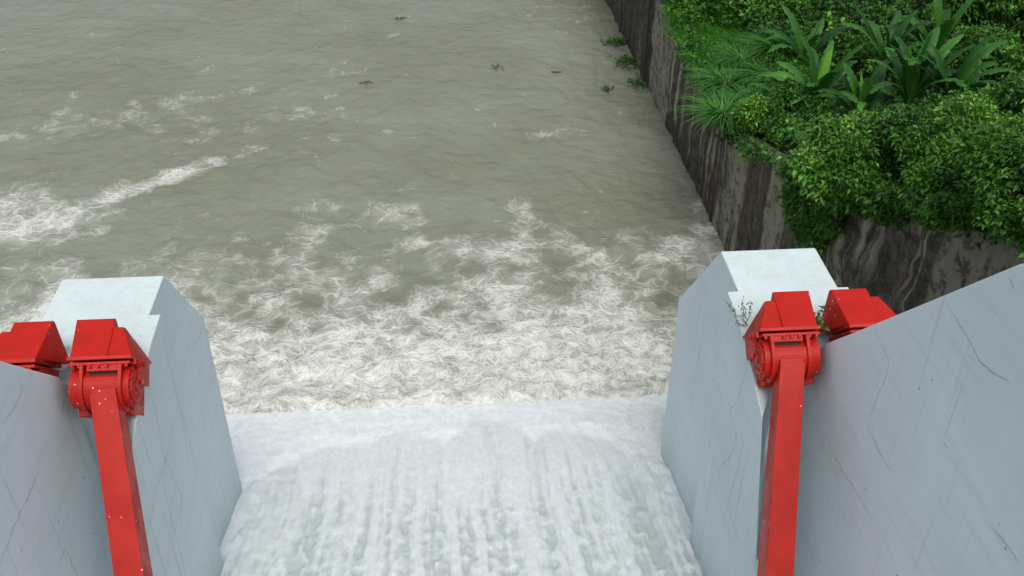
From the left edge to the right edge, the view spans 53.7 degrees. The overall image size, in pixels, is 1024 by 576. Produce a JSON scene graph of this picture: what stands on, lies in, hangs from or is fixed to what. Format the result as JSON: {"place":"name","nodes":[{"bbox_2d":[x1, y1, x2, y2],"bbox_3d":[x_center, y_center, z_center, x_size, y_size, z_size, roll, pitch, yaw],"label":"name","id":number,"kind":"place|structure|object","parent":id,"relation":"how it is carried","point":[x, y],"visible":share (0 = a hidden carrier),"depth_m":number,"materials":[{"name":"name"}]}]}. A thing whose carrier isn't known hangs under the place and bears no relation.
{"place":"outdoors","nodes":[
{"label":"outdoors","id":0,"kind":"place"},
{"bbox_2d":[0,0,724,414],"bbox_3d":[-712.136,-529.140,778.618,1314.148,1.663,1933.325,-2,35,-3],"label":"river water","id":1,"kind":"structure","parent":0,"point":[300,218],"depth_m":37.93,"materials":[{"name":"grey liquid"}]},
{"bbox_2d":[600,83,614,93],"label":"water weed","id":2,"kind":"object","parent":1,"relation":"on","point":[607,89],"visible":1,"depth_m":45.14,"materials":[{"name":"green plant"}]},
{"bbox_2d":[600,35,627,45],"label":"water weed","id":3,"kind":"object","parent":1,"relation":"on","point":[617,41],"visible":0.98,"depth_m":49.63,"materials":[{"name":"green plant"}]},
{"bbox_2d":[609,51,638,72],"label":"water weed","id":4,"kind":"object","parent":1,"relation":"on","point":[632,61],"visible":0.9,"depth_m":47.61,"materials":[{"name":"green plant"}]},
{"bbox_2d":[627,74,647,90],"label":"water weed","id":5,"kind":"object","parent":1,"relation":"on","point":[631,81],"visible":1,"depth_m":45.66,"materials":[{"name":"green plant"}]},
{"bbox_2d":[605,0,1023,314],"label":"retaining wall","id":6,"kind":"structure","parent":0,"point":[914,266],"depth_m":30.19,"materials":[{"name":"concrete"}]},
{"bbox_2d":[669,0,1023,154],"bbox_3d":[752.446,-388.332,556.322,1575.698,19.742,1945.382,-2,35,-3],"label":"bank ground","id":7,"kind":"structure","parent":0,"point":[856,68],"depth_m":37.19,"materials":[{"name":"green plant"}]},
{"bbox_2d":[653,0,847,138],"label":"bank grass","id":8,"kind":"structure","parent":7,"relation":"on","point":[710,31],"depth_m":38.95,"materials":[{"name":"green plant"}]},
{"bbox_2d":[660,83,760,135],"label":"reed tuft","id":9,"kind":"object","parent":8,"relation":"on","point":[722,120],"visible":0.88,"depth_m":32.28,"materials":[{"name":"green plant"}]},
{"bbox_2d":[672,56,759,98],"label":"reed tuft","id":10,"kind":"object","parent":8,"relation":"on","point":[716,72],"visible":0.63,"depth_m":35.39,"materials":[{"name":"green plant"}]},
{"bbox_2d":[692,80,790,119],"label":"reed tuft","id":11,"kind":"object","parent":8,"relation":"on","point":[746,94],"visible":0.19,"depth_m":33.17,"materials":[{"name":"green plant"}]},
{"bbox_2d":[691,37,793,75],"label":"reed tuft","id":12,"kind":"object","parent":8,"relation":"on","point":[740,55],"visible":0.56,"depth_m":36.44,"materials":[{"name":"green plant"}]},
{"bbox_2d":[706,51,809,90],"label":"reed tuft","id":13,"kind":"object","parent":8,"relation":"on","point":[756,68],"visible":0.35,"depth_m":35.19,"materials":[{"name":"green plant"}]},
{"bbox_2d":[743,62,839,102],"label":"reed tuft","id":14,"kind":"object","parent":8,"relation":"on","point":[769,86],"visible":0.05,"depth_m":34.29,"materials":[{"name":"green plant"}]},
{"bbox_2d":[724,0,823,36],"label":"shrub","id":15,"kind":"object","parent":7,"relation":"on","point":[775,17],"visible":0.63,"depth_m":39.16,"materials":[{"name":"green plant"}]},
{"bbox_2d":[729,77,834,148],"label":"shrub","id":16,"kind":"object","parent":7,"relation":"on","point":[753,108],"visible":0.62,"depth_m":30.93,"materials":[{"name":"green plant"}]},
{"bbox_2d":[750,68,820,104],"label":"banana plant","id":17,"kind":"object","parent":7,"relation":"on","point":[762,86],"visible":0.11,"depth_m":32.57,"materials":[{"name":"green plant"}]},
{"bbox_2d":[760,4,854,71],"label":"banana plant","id":18,"kind":"object","parent":7,"relation":"on","point":[813,38],"visible":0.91,"depth_m":35.48,"materials":[{"name":"green plant"}]},
{"bbox_2d":[754,31,866,103],"bbox_3d":[9.458,-6.327,31.671,3.392,2.970,3.476,-2,35,-3],"label":"banana plant","id":19,"kind":"object","parent":7,"relation":"on","point":[822,76],"visible":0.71,"depth_m":31.57,"materials":[{"name":"green plant"}]},
{"bbox_2d":[786,107,883,219],"bbox_3d":[7.690,-3.001,23.538,3.062,2.164,3.464,-2,35,-3],"label":"shrub","id":20,"kind":"object","parent":7,"relation":"on","point":[809,162],"visible":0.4,"depth_m":22.84,"materials":[{"name":"green plant"}]},
{"bbox_2d":[777,107,909,256],"bbox_3d":[8.729,-2.522,25.490,3.989,4.236,4.005,-2,35,-3],"label":"shrub","id":21,"kind":"object","parent":7,"relation":"on","point":[813,223],"visible":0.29,"depth_m":25.76,"materials":[{"name":"green plant"}]},
{"bbox_2d":[664,0,1023,263],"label":"ground cover","id":22,"kind":"object","parent":7,"relation":"on","point":[932,100],"visible":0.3,"depth_m":35.88,"materials":[{"name":"green plant"}]},
{"bbox_2d":[727,24,821,65],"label":"shrub","id":23,"kind":"object","parent":22,"relation":"on","point":[767,45],"visible":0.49,"depth_m":36.26,"materials":[{"name":"green plant"}]},
{"bbox_2d":[811,59,907,114],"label":"banana plant","id":24,"kind":"object","parent":7,"relation":"on","point":[863,95],"visible":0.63,"depth_m":30.34,"materials":[{"name":"green plant"}]},
{"bbox_2d":[835,4,937,81],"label":"banana plant","id":25,"kind":"object","parent":7,"relation":"on","point":[877,40],"visible":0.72,"depth_m":33.98,"materials":[{"name":"green plant"}]},
{"bbox_2d":[824,106,956,228],"bbox_3d":[8.650,-2.832,22.173,3.509,2.271,3.558,-2,35,-3],"label":"shrub","id":26,"kind":"object","parent":7,"relation":"on","point":[859,136],"visible":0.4,"depth_m":21.89,"materials":[{"name":"green plant"}]},
{"bbox_2d":[822,104,973,221],"bbox_3d":[8.735,-2.680,23.070,3.758,3.078,4.065,-2,35,-3],"label":"shrub","id":27,"kind":"object","parent":7,"relation":"on","point":[893,171],"visible":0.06,"depth_m":22.17,"materials":[{"name":"green plant"}]},
{"bbox_2d":[858,25,975,108],"bbox_3d":[11.747,-6.072,29.782,3.134,3.218,3.143,3,35,4],"label":"banana plant","id":28,"kind":"object","parent":7,"relation":"on","point":[914,79],"visible":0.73,"depth_m":29.60,"materials":[{"name":"green plant"}]},
{"bbox_2d":[877,0,1001,49],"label":"banana plant","id":29,"kind":"object","parent":7,"relation":"on","point":[945,23],"visible":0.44,"depth_m":34.10,"materials":[{"name":"green plant"}]},
{"bbox_2d":[870,128,1023,236],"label":"shrub","id":30,"kind":"object","parent":7,"relation":"on","point":[936,176],"visible":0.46,"depth_m":19.68,"materials":[{"name":"green plant"}]},
{"bbox_2d":[889,91,1011,189],"bbox_3d":[9.620,-2.744,20.756,3.323,2.568,3.465,-2,35,-3],"label":"shrub","id":31,"kind":"object","parent":7,"relation":"on","point":[965,106],"visible":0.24,"depth_m":20.29,"materials":[{"name":"green plant"}]},
{"bbox_2d":[887,33,1017,111],"bbox_3d":[12.947,-5.829,28.951,3.256,2.964,3.435,-10,37,-14],"label":"banana plant","id":32,"kind":"object","parent":7,"relation":"on","point":[972,64],"visible":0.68,"depth_m":29.01,"materials":[{"name":"green plant"}]},
{"bbox_2d":[907,0,1023,55],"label":"shrub","id":33,"kind":"object","parent":7,"relation":"on","point":[986,6],"visible":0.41,"depth_m":35.22,"materials":[{"name":"green plant"}]},
{"bbox_2d":[929,108,1023,258],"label":"shrub","id":34,"kind":"object","parent":7,"relation":"on","point":[979,211],"visible":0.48,"depth_m":16.87,"materials":[{"name":"green plant"}]},
{"bbox_2d":[935,69,1023,122],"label":"shrub","id":35,"kind":"object","parent":7,"relation":"on","point":[1009,99],"visible":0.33,"depth_m":22.99,"materials":[{"name":"green plant"}]},
{"bbox_2d":[943,117,1023,246],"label":"shrub","id":36,"kind":"object","parent":7,"relation":"on","point":[1004,149],"visible":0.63,"depth_m":16.93,"materials":[{"name":"green plant"}]},
{"bbox_2d":[944,23,1023,85],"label":"banana plant","id":37,"kind":"object","parent":7,"relation":"on","point":[1013,56],"visible":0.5,"depth_m":30.39,"materials":[{"name":"green plant"}]},
{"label":"spillway floor","id":38,"kind":"structure","parent":0,"visible":0},
{"bbox_2d":[0,276,241,575],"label":"spillway pier","id":39,"kind":"structure","parent":38,"relation":"on","point":[53,522],"depth_m":16.33,"materials":[{"name":"paint"}]},
{"bbox_2d":[0,321,70,376],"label":"gate arm assembly","id":40,"kind":"object","parent":39,"relation":"attached to","point":[37,346],"visible":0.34,"depth_m":15.06,"materials":[{"name":"red paint"}]},
{"bbox_2d":[66,318,152,575],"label":"gate arm assembly","id":41,"kind":"object","parent":39,"relation":"attached to","point":[109,374],"visible":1,"depth_m":14.65,"materials":[{"name":"red paint"}]},
{"bbox_2d":[219,394,757,575],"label":"spillway water","id":42,"kind":"structure","parent":38,"relation":"on","point":[574,487],"depth_m":22.88,"materials":[{"name":"white liquid"}]},
{"bbox_2d":[661,248,1023,575],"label":"spillway pier","id":43,"kind":"structure","parent":38,"relation":"on","point":[912,451],"depth_m":14.05,"materials":[{"name":"paint"}]},
{"bbox_2d":[726,296,752,326],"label":"wild sprig","id":44,"kind":"object","parent":43,"relation":"on","point":[743,314],"visible":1,"depth_m":16.38,"materials":[{"name":"green plant"}]},
{"bbox_2d":[743,291,820,575],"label":"gate arm assembly","id":45,"kind":"object","parent":43,"relation":"attached to","point":[783,351],"visible":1,"depth_m":15.13,"materials":[{"name":"red paint"}]},
{"bbox_2d":[814,305,829,334],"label":"wild sprig","id":46,"kind":"object","parent":43,"relation":"on","point":[821,322],"visible":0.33,"depth_m":15.94,"materials":[{"name":"green plant"}]},
{"bbox_2d":[820,288,895,341],"bbox_3d":[6.153,4.078,15.194,1.069,5.726,6.361,-8,36,-11],"label":"gate arm assembly","id":47,"kind":"object","parent":43,"relation":"attached to","point":[848,311],"visible":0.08,"depth_m":15.74,"materials":[{"name":"red paint"}]}
]}

